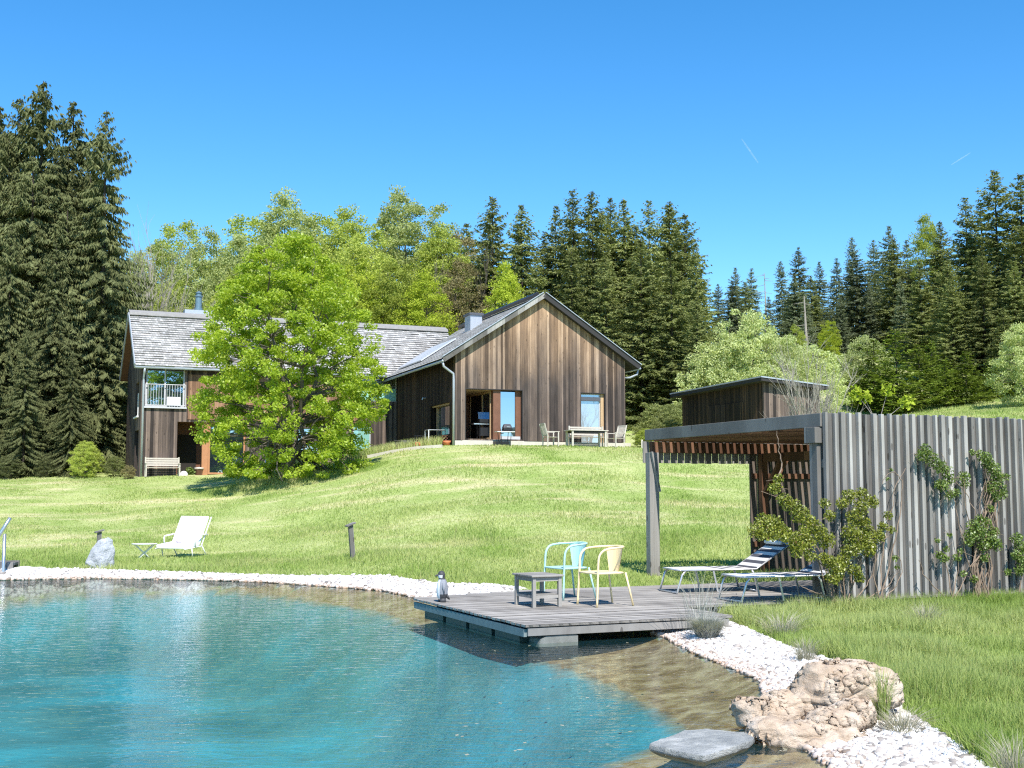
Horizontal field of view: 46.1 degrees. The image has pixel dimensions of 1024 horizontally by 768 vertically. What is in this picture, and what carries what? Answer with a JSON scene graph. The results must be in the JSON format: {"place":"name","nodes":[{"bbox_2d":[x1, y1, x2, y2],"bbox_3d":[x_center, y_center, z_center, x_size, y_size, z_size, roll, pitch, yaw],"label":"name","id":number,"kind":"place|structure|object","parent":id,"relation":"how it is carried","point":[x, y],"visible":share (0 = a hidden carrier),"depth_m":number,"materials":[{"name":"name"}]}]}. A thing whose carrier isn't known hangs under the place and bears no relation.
{"place":"outdoors","nodes":[
{"label":"outdoors","id":0,"kind":"place"},
{"bbox_2d":[185,461,388,496],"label":"grass","id":1,"kind":"structure","parent":0,"point":[263,485],"depth_m":48.96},
{"bbox_2d":[0,579,758,766],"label":"water","id":2,"kind":"structure","parent":0,"point":[196,584],"depth_m":16.82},
{"bbox_2d":[649,729,754,765],"bbox_3d":[1.328,2.531,8.371,0.550,0.113,0.887,-4,-6,35],"label":"stepping stone","id":3,"kind":"object","parent":2,"relation":"in","point":[702,747],"visible":1,"depth_m":8.24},
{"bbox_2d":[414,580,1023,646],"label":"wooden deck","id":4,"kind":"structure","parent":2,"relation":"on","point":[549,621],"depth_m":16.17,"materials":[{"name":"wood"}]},
{"bbox_2d":[512,572,563,607],"bbox_3d":[0.355,2.812,16.459,0.490,0.430,0.616,2,-6,-26],"label":"side table","id":5,"kind":"object","parent":4,"relation":"on","point":[534,578],"visible":1,"depth_m":16.30,"materials":[{"name":"grey wood"}]},
{"bbox_2d":[544,542,595,599],"bbox_3d":[0.837,2.725,17.630,0.598,0.818,0.567,3,-6,-32],"label":"garden chair","id":6,"kind":"object","parent":4,"relation":"on","point":[576,548],"visible":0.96,"depth_m":17.69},
{"bbox_2d":[576,545,633,607],"bbox_3d":[1.276,2.628,16.552,0.598,0.818,0.567,3,-6,-27],"label":"garden chair","id":7,"kind":"object","parent":4,"relation":"on","point":[614,554],"visible":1,"depth_m":16.63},
{"bbox_2d":[659,539,788,593],"bbox_3d":[3.373,2.841,18.906,2.029,0.808,0.685,2,-5,-17],"label":"sun lounger","id":8,"kind":"object","parent":4,"relation":"on","point":[764,554],"visible":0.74,"depth_m":18.91,"materials":[{"name":"white fabric"}]},
{"bbox_2d":[718,549,861,602],"bbox_3d":[4.055,2.756,17.459,2.076,0.719,0.685,2,-5,-20],"label":"sun lounger","id":9,"kind":"object","parent":4,"relation":"on","point":[806,571],"visible":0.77,"depth_m":17.30,"materials":[{"name":"white fabric"}]},
{"bbox_2d":[0,348,1023,767],"bbox_3d":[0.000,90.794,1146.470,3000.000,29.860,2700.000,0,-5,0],"label":"ground","id":10,"kind":"structure","parent":0,"point":[556,734],"depth_m":17.37,"materials":[{"name":"plant"}]},
{"bbox_2d":[0,98,46,233],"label":"spruce tree","id":11,"kind":"object","parent":10,"relation":"on","point":[6,139],"visible":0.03,"depth_m":71.09,"materials":[{"name":"green plant"}]},
{"bbox_2d":[0,325,57,478],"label":"spruce tree","id":12,"kind":"object","parent":10,"relation":"on","point":[23,414],"visible":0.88,"depth_m":61.39,"materials":[{"name":"green plant"}]},
{"bbox_2d":[0,225,61,477],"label":"spruce tree","id":13,"kind":"object","parent":10,"relation":"on","point":[7,352],"visible":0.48,"depth_m":64.25,"materials":[{"name":"green plant"}]},
{"bbox_2d":[0,156,104,477],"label":"spruce tree","id":14,"kind":"object","parent":10,"relation":"on","point":[26,205],"visible":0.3,"depth_m":66.54,"materials":[{"name":"green plant"}]},
{"bbox_2d":[0,81,124,444],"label":"spruce tree","id":15,"kind":"object","parent":10,"relation":"on","point":[39,133],"visible":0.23,"depth_m":68.51,"materials":[{"name":"green plant"}]},
{"bbox_2d":[0,198,124,473],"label":"spruce tree","id":16,"kind":"object","parent":10,"relation":"on","point":[62,235],"visible":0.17,"depth_m":66.04,"materials":[{"name":"green plant"}]},
{"bbox_2d":[0,243,125,466],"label":"spruce tree","id":17,"kind":"object","parent":10,"relation":"on","point":[57,304],"visible":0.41,"depth_m":64.65,"materials":[{"name":"green plant"}]},
{"bbox_2d":[35,353,105,477],"bbox_3d":[-22.841,1.810,62.146,3.896,6.845,3.862,-1,-5,11],"label":"spruce tree","id":18,"kind":"object","parent":10,"relation":"on","point":[71,439],"visible":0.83,"depth_m":61.77,"materials":[{"name":"green plant"}]},
{"bbox_2d":[25,145,138,335],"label":"spruce tree","id":19,"kind":"object","parent":10,"relation":"on","point":[63,169],"visible":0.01,"depth_m":71.65,"materials":[{"name":"green plant"}]},
{"bbox_2d":[66,440,105,478],"bbox_3d":[-21.279,3.821,59.940,1.915,2.067,1.999,-3,-7,35],"label":"shrub","id":20,"kind":"object","parent":10,"relation":"on","point":[89,451],"visible":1,"depth_m":59.69,"materials":[{"name":"green plant"}]},
{"bbox_2d":[25,101,149,340],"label":"spruce tree","id":21,"kind":"object","parent":10,"relation":"on","point":[75,136],"visible":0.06,"depth_m":74.16,"materials":[{"name":"green plant"}]},
{"bbox_2d":[41,167,141,452],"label":"spruce tree","id":22,"kind":"object","parent":10,"relation":"on","point":[88,184],"visible":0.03,"depth_m":69.78,"materials":[{"name":"green plant"}]},
{"bbox_2d":[36,110,164,471],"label":"spruce tree","id":23,"kind":"object","parent":10,"relation":"on","point":[111,276],"visible":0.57,"depth_m":66.67,"materials":[{"name":"green plant"}]},
{"bbox_2d":[74,298,127,472],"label":"spruce tree","id":24,"kind":"object","parent":10,"relation":"on","point":[118,424],"visible":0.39,"depth_m":65.75,"materials":[{"name":"green plant"}]},
{"bbox_2d":[127,204,201,311],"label":"bare tree","id":25,"kind":"object","parent":10,"relation":"on","point":[149,278],"visible":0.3,"depth_m":76.09,"materials":[{"name":"brown plant"}]},
{"bbox_2d":[142,219,220,307],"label":"broadleaf tree","id":26,"kind":"object","parent":10,"relation":"on","point":[170,230],"visible":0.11,"depth_m":100.12,"materials":[{"name":"green plant"}]},
{"bbox_2d":[155,516,211,557],"bbox_3d":[-8.114,3.778,29.741,0.976,1.007,1.033,-2,-6,23],"label":"garden recliner","id":27,"kind":"object","parent":10,"relation":"on","point":[190,529],"visible":0.94,"depth_m":29.89,"materials":[{"name":"white fabric"}]},
{"bbox_2d":[163,225,238,308],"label":"broadleaf tree","id":28,"kind":"object","parent":10,"relation":"on","point":[194,271],"visible":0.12,"depth_m":94.47,"materials":[{"name":"green plant"}]},
{"bbox_2d":[203,232,258,303],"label":"broadleaf tree","id":29,"kind":"object","parent":10,"relation":"on","point":[232,261],"visible":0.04,"depth_m":91.22,"materials":[{"name":"green plant"}]},
{"bbox_2d":[0,567,526,598],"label":"gravel","id":30,"kind":"structure","parent":10,"relation":"on","point":[403,586],"depth_m":23.74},
{"bbox_2d":[242,186,318,313],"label":"broadleaf tree","id":31,"kind":"object","parent":10,"relation":"on","point":[283,202],"visible":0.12,"depth_m":98.51,"materials":[{"name":"green plant"}]},
{"bbox_2d":[119,291,448,476],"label":"long house","id":32,"kind":"structure","parent":10,"relation":"on","point":[161,373],"depth_m":60.74,"materials":[{"name":"brown wood"}]},
{"bbox_2d":[146,369,184,406],"bbox_3d":[-17.035,0.148,59.158,1.845,1.959,0.072,2,-6,-23],"label":"window","id":33,"kind":"structure","parent":32,"relation":"in","point":[153,376],"depth_m":59.12,"materials":[{"name":"clear glass"}]},
{"bbox_2d":[186,230,392,480],"bbox_3d":[-9.415,-0.905,50.311,8.157,11.044,8.389,4,-6,-35],"label":"maple tree","id":34,"kind":"object","parent":10,"relation":"on","point":[282,445],"visible":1,"depth_m":48.87,"materials":[{"name":"green plant"}]},
{"bbox_2d":[313,204,393,309],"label":"broadleaf tree","id":35,"kind":"object","parent":10,"relation":"on","point":[344,215],"visible":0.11,"depth_m":95.05,"materials":[{"name":"green plant"}]},
{"bbox_2d":[316,258,394,324],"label":"broadleaf tree","id":36,"kind":"object","parent":10,"relation":"on","point":[359,278],"visible":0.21,"depth_m":82.27,"materials":[{"name":"green plant"}]},
{"bbox_2d":[303,224,412,324],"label":"broadleaf tree","id":37,"kind":"object","parent":10,"relation":"on","point":[362,248],"visible":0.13,"depth_m":90.16,"materials":[{"name":"green plant"}]},
{"bbox_2d":[356,184,429,321],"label":"broadleaf tree","id":38,"kind":"object","parent":10,"relation":"on","point":[385,220],"visible":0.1,"depth_m":100.64,"materials":[{"name":"green plant"}]},
{"bbox_2d":[345,434,443,461],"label":"bank grass","id":39,"kind":"structure","parent":10,"relation":"on","point":[379,448],"depth_m":54.28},
{"bbox_2d":[348,261,441,326],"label":"broadleaf tree","id":40,"kind":"object","parent":10,"relation":"on","point":[398,299],"visible":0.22,"depth_m":81.84,"materials":[{"name":"green plant"}]},
{"bbox_2d":[369,202,473,318],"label":"broadleaf tree","id":41,"kind":"object","parent":10,"relation":"on","point":[417,209],"visible":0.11,"depth_m":98.58,"materials":[{"name":"green plant"}]},
{"bbox_2d":[391,267,459,334],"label":"broadleaf tree","id":42,"kind":"object","parent":10,"relation":"on","point":[419,303],"visible":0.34,"depth_m":80.26,"materials":[{"name":"green plant"}]},
{"bbox_2d":[402,221,477,332],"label":"broadleaf tree","id":43,"kind":"object","parent":10,"relation":"on","point":[429,257],"visible":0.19,"depth_m":94.37,"materials":[{"name":"green plant"}]},
{"bbox_2d":[428,257,496,335],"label":"broadleaf tree","id":44,"kind":"object","parent":10,"relation":"on","point":[459,281],"visible":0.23,"depth_m":83.84,"materials":[{"name":"green plant"}]},
{"bbox_2d":[451,196,523,328],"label":"spruce tree","id":45,"kind":"object","parent":10,"relation":"on","point":[494,228],"visible":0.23,"depth_m":85.17,"materials":[{"name":"green plant"}]},
{"bbox_2d":[483,259,525,314],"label":"broadleaf tree","id":46,"kind":"object","parent":10,"relation":"on","point":[502,294],"visible":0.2,"depth_m":76.50,"materials":[{"name":"green plant"}]},
{"bbox_2d":[0,416,1019,590],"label":"lawn grass","id":47,"kind":"structure","parent":10,"relation":"on","point":[47,559],"depth_m":32.63,"materials":[{"name":"plant"}]},
{"bbox_2d":[383,292,641,446],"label":"gabled house","id":48,"kind":"structure","parent":10,"relation":"on","point":[524,369],"depth_m":56.05,"materials":[{"name":"brown wood"}]},
{"bbox_2d":[470,391,490,438],"bbox_3d":[-1.486,1.546,56.544,0.070,2.240,2.950,2,-5,-20],"label":"sliding door","id":49,"kind":"structure","parent":48,"relation":"in","point":[480,402],"depth_m":56.65,"materials":[{"name":"clear glass"}]},
{"bbox_2d":[581,394,599,442],"bbox_3d":[3.659,1.712,56.581,1.056,2.497,0.150,2,-5,-20],"label":"window","id":50,"kind":"structure","parent":48,"relation":"in","point":[590,403],"depth_m":56.63,"materials":[{"name":"clear glass"}]},
{"bbox_2d":[492,205,552,304],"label":"spruce tree","id":51,"kind":"object","parent":10,"relation":"on","point":[521,276],"visible":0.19,"depth_m":82.93,"materials":[{"name":"green plant"}]},
{"bbox_2d":[537,204,569,298],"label":"spruce tree","id":52,"kind":"object","parent":10,"relation":"on","point":[548,264],"visible":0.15,"depth_m":88.92,"materials":[{"name":"green plant"}]},
{"bbox_2d":[553,252,600,329],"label":"spruce tree","id":53,"kind":"object","parent":10,"relation":"on","point":[577,308],"visible":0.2,"depth_m":75.74,"materials":[{"name":"green plant"}]},
{"bbox_2d":[538,189,621,327],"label":"spruce tree","id":54,"kind":"object","parent":10,"relation":"on","point":[571,224],"visible":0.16,"depth_m":85.22,"materials":[{"name":"green plant"}]},
{"bbox_2d":[558,191,631,404],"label":"spruce tree","id":55,"kind":"object","parent":10,"relation":"on","point":[590,267],"visible":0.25,"depth_m":80.79,"materials":[{"name":"green plant"}]},
{"bbox_2d":[587,256,641,423],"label":"spruce tree","id":56,"kind":"object","parent":10,"relation":"on","point":[613,312],"visible":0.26,"depth_m":74.37,"materials":[{"name":"green plant"}]},
{"bbox_2d":[602,198,647,340],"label":"spruce tree","id":57,"kind":"object","parent":10,"relation":"on","point":[623,231],"visible":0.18,"depth_m":87.01,"materials":[{"name":"green plant"}]},
{"bbox_2d":[611,200,681,414],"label":"spruce tree","id":58,"kind":"object","parent":10,"relation":"on","point":[648,231],"visible":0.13,"depth_m":80.83,"materials":[{"name":"green plant"}]},
{"bbox_2d":[610,238,686,429],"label":"spruce tree","id":59,"kind":"object","parent":10,"relation":"on","point":[648,295],"visible":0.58,"depth_m":73.17,"materials":[{"name":"green plant"}]},
{"bbox_2d":[626,403,681,443],"bbox_3d":[7.529,2.249,62.126,3.621,2.557,3.780,-4,-7,36],"label":"shrub","id":60,"kind":"object","parent":10,"relation":"on","point":[648,421],"visible":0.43,"depth_m":61.78,"materials":[{"name":"green plant"}]},
{"bbox_2d":[625,261,717,428],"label":"spruce tree","id":61,"kind":"object","parent":10,"relation":"on","point":[673,325],"visible":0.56,"depth_m":72.30,"materials":[{"name":"green plant"}]},
{"bbox_2d":[649,202,711,354],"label":"spruce tree","id":62,"kind":"object","parent":10,"relation":"on","point":[665,233],"visible":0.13,"depth_m":85.09,"materials":[{"name":"green plant"}]},
{"bbox_2d":[633,213,729,410],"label":"spruce tree","id":63,"kind":"object","parent":10,"relation":"on","point":[681,249],"visible":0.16,"depth_m":81.17,"materials":[{"name":"green plant"}]},
{"bbox_2d":[664,298,713,415],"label":"spruce tree","id":64,"kind":"object","parent":10,"relation":"on","point":[698,329],"visible":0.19,"depth_m":70.49,"materials":[{"name":"green plant"}]},
{"bbox_2d":[670,242,722,387],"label":"spruce tree","id":65,"kind":"object","parent":10,"relation":"on","point":[699,287],"visible":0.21,"depth_m":76.70,"materials":[{"name":"green plant"}]},
{"bbox_2d":[672,339,770,405],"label":"shrub","id":66,"kind":"object","parent":10,"relation":"on","point":[692,377],"visible":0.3,"depth_m":67.37,"materials":[{"name":"green plant"}]},
{"bbox_2d":[642,413,825,596],"bbox_3d":[5.644,2.189,20.828,4.840,2.950,5.229,2,-6,-23],"label":"pergola","id":67,"kind":"object","parent":10,"relation":"on","point":[793,432],"visible":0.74,"depth_m":22.10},
{"bbox_2d":[670,376,826,444],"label":"garden shed","id":68,"kind":"structure","parent":10,"relation":"on","point":[748,399],"depth_m":53.61,"materials":[{"name":"wood"}]},
{"bbox_2d":[695,308,806,385],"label":"shrub","id":69,"kind":"object","parent":10,"relation":"on","point":[752,353],"visible":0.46,"depth_m":66.58,"materials":[{"name":"green plant"}]},
{"bbox_2d":[749,454,811,571],"bbox_3d":[6.026,2.624,23.729,3.111,2.700,0.075,2,-6,-23],"label":"slatted screen","id":70,"kind":"object","parent":10,"relation":"on","point":[795,483],"visible":0.23,"depth_m":23.44,"materials":[{"name":"brown wood"}]},
{"bbox_2d":[752,333,825,400],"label":"shrub","id":71,"kind":"object","parent":10,"relation":"on","point":[799,356],"visible":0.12,"depth_m":68.77,"materials":[{"name":"green plant"}]},
{"bbox_2d":[744,433,835,603],"bbox_3d":[3.868,1.888,16.746,1.948,2.490,0.592,3,-6,-33],"label":"olive bush","id":72,"kind":"object","parent":10,"relation":"on","point":[771,533],"visible":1,"depth_m":16.64,"materials":[{"name":"green plant"}]},
{"bbox_2d":[773,275,825,354],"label":"spruce tree","id":73,"kind":"object","parent":10,"relation":"on","point":[792,301],"visible":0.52,"depth_m":113.70,"materials":[{"name":"green plant"}]},
{"bbox_2d":[745,697,876,753],"bbox_3d":[2.203,2.454,8.550,1.017,0.388,0.630,1,-5,-13],"label":"boulder","id":74,"kind":"object","parent":10,"relation":"on","point":[845,719],"visible":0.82,"depth_m":8.49,"materials":[{"name":"stone"}]},
{"bbox_2d":[760,329,865,444],"bbox_3d":[11.866,0.626,47.154,4.256,5.964,2.612,0,-5,0],"label":"bare tree","id":75,"kind":"object","parent":10,"relation":"on","point":[826,407],"visible":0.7,"depth_m":47.09,"materials":[{"name":"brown plant"}]},
{"bbox_2d":[781,343,852,412],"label":"shrub","id":76,"kind":"object","parent":10,"relation":"on","point":[828,365],"visible":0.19,"depth_m":71.25,"materials":[{"name":"green plant"}]},
{"bbox_2d":[808,487,898,603],"bbox_3d":[4.996,2.355,17.335,1.694,1.743,0.411,3,-6,-28],"label":"olive bush","id":77,"kind":"object","parent":10,"relation":"on","point":[863,531],"visible":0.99,"depth_m":17.28,"materials":[{"name":"green plant"}]},
{"bbox_2d":[816,255,894,353],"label":"spruce tree","id":78,"kind":"object","parent":10,"relation":"on","point":[856,316],"visible":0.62,"depth_m":113.80,"materials":[{"name":"green plant"}]},
{"bbox_2d":[827,334,902,406],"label":"shrub","id":79,"kind":"object","parent":10,"relation":"on","point":[855,354],"visible":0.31,"depth_m":86.03,"materials":[{"name":"green plant"}]},
{"bbox_2d":[861,239,915,351],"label":"spruce tree","id":80,"kind":"object","parent":10,"relation":"on","point":[891,283],"visible":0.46,"depth_m":113.03,"materials":[{"name":"green plant"}]},
{"bbox_2d":[770,586,1023,610],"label":"grass","id":81,"kind":"structure","parent":10,"relation":"on","point":[969,597],"depth_m":17.64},
{"bbox_2d":[855,330,945,414],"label":"young spruce","id":82,"kind":"object","parent":10,"relation":"on","point":[895,377],"visible":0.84,"depth_m":80.10,"materials":[{"name":"green plant"}]},
{"bbox_2d":[890,259,940,368],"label":"spruce tree","id":83,"kind":"object","parent":10,"relation":"on","point":[918,294],"visible":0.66,"depth_m":100.79,"materials":[{"name":"green plant"}]},
{"bbox_2d":[821,412,1023,603],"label":"board fence","id":84,"kind":"object","parent":10,"relation":"on","point":[866,451],"visible":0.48,"depth_m":18.18,"materials":[{"name":"wood"}]},
{"bbox_2d":[914,443,980,591],"bbox_3d":[6.595,2.095,18.150,1.269,2.404,0.241,2,-6,-23],"label":"climbing vine","id":85,"kind":"object","parent":84,"relation":"attached to","point":[939,484],"visible":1,"depth_m":18.18,"materials":[{"name":"green plant"}]},
{"bbox_2d":[959,449,1010,600],"bbox_3d":[7.294,2.154,18.388,1.088,2.363,0.307,2,-6,-23],"label":"climbing vine","id":86,"kind":"object","parent":84,"relation":"attached to","point":[986,541],"visible":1,"depth_m":18.38,"materials":[{"name":"green plant"}]},
{"bbox_2d":[904,213,954,334],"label":"broadleaf tree","id":87,"kind":"object","parent":10,"relation":"on","point":[925,245],"visible":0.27,"depth_m":113.17,"materials":[{"name":"green plant"}]},
{"bbox_2d":[838,393,1023,419],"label":"hill grass","id":88,"kind":"structure","parent":10,"relation":"on","point":[1012,411],"depth_m":75.79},
{"bbox_2d":[905,220,959,350],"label":"spruce tree","id":89,"kind":"object","parent":10,"relation":"on","point":[937,253],"visible":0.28,"depth_m":107.28,"materials":[{"name":"green plant"}]},
{"bbox_2d":[922,358,969,407],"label":"young spruce","id":90,"kind":"object","parent":10,"relation":"on","point":[946,390],"visible":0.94,"depth_m":80.08,"materials":[{"name":"green plant"}]},
{"bbox_2d":[913,261,983,379],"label":"spruce tree","id":91,"kind":"object","parent":10,"relation":"on","point":[948,277],"visible":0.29,"depth_m":92.92,"materials":[{"name":"green plant"}]},
{"bbox_2d":[919,275,979,386],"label":"spruce tree","id":92,"kind":"object","parent":10,"relation":"on","point":[951,340],"visible":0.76,"depth_m":90.38,"materials":[{"name":"green plant"}]},
{"bbox_2d":[926,197,988,348],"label":"spruce tree","id":93,"kind":"object","parent":10,"relation":"on","point":[968,223],"visible":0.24,"depth_m":100.07,"materials":[{"name":"green plant"}]},
{"bbox_2d":[943,351,1001,404],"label":"young spruce","id":94,"kind":"object","parent":10,"relation":"on","point":[965,383],"visible":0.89,"depth_m":80.12,"materials":[{"name":"green plant"}]},
{"bbox_2d":[946,251,1010,386],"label":"spruce tree","id":95,"kind":"object","parent":10,"relation":"on","point":[980,326],"visible":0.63,"depth_m":89.55,"materials":[{"name":"green plant"}]},
{"bbox_2d":[953,170,1018,363],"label":"spruce tree","id":96,"kind":"object","parent":10,"relation":"on","point":[990,243],"visible":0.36,"depth_m":96.45,"materials":[{"name":"green plant"}]},
{"bbox_2d":[968,173,1023,341],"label":"spruce tree","id":97,"kind":"object","parent":10,"relation":"on","point":[1016,208],"visible":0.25,"depth_m":94.52,"materials":[{"name":"green plant"}]},
{"bbox_2d":[974,225,1023,357],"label":"spruce tree","id":98,"kind":"object","parent":10,"relation":"on","point":[1020,238],"visible":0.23,"depth_m":91.24,"materials":[{"name":"green plant"}]},
{"bbox_2d":[981,261,1023,381],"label":"spruce tree","id":99,"kind":"object","parent":10,"relation":"on","point":[1018,297],"visible":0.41,"depth_m":88.73,"materials":[{"name":"green plant"}]},
{"bbox_2d":[983,321,1023,405],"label":"shrub","id":100,"kind":"object","parent":10,"relation":"on","point":[1017,367],"visible":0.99,"depth_m":74.39,"materials":[{"name":"green plant"}]},
{"bbox_2d":[0,0,1023,353],"label":"sky","id":101,"kind":"structure","parent":0,"point":[778,127],"materials":[{"name":"blue"}]},
{"bbox_2d":[650,618,995,767],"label":"gravel","id":102,"kind":"structure","parent":0,"point":[766,662],"depth_m":8.63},
{"bbox_2d":[678,614,734,638],"bbox_3d":[2.308,2.870,14.226,0.755,0.297,0.735,0,-5,0],"label":"grass tuft","id":103,"kind":"object","parent":102,"relation":"on","point":[708,627],"visible":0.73,"depth_m":14.10,"materials":[{"name":"plant"}]},
{"bbox_2d":[729,689,804,729],"bbox_3d":[1.933,2.455,9.032,0.588,0.306,0.534,0,-5,0],"label":"boulder","id":104,"kind":"object","parent":102,"relation":"on","point":[786,704],"visible":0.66,"depth_m":8.89,"materials":[{"name":"stone"}]},
{"bbox_2d":[786,657,904,719],"bbox_3d":[2.531,2.340,9.127,0.916,0.501,0.579,0,-5,0],"label":"boulder","id":105,"kind":"object","parent":102,"relation":"on","point":[814,685],"visible":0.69,"depth_m":8.95,"materials":[{"name":"stone"}]},
{"bbox_2d":[708,588,1023,767],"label":"meadow grass","id":106,"kind":"structure","parent":0,"point":[943,669],"depth_m":12.17,"materials":[{"name":"plant"}]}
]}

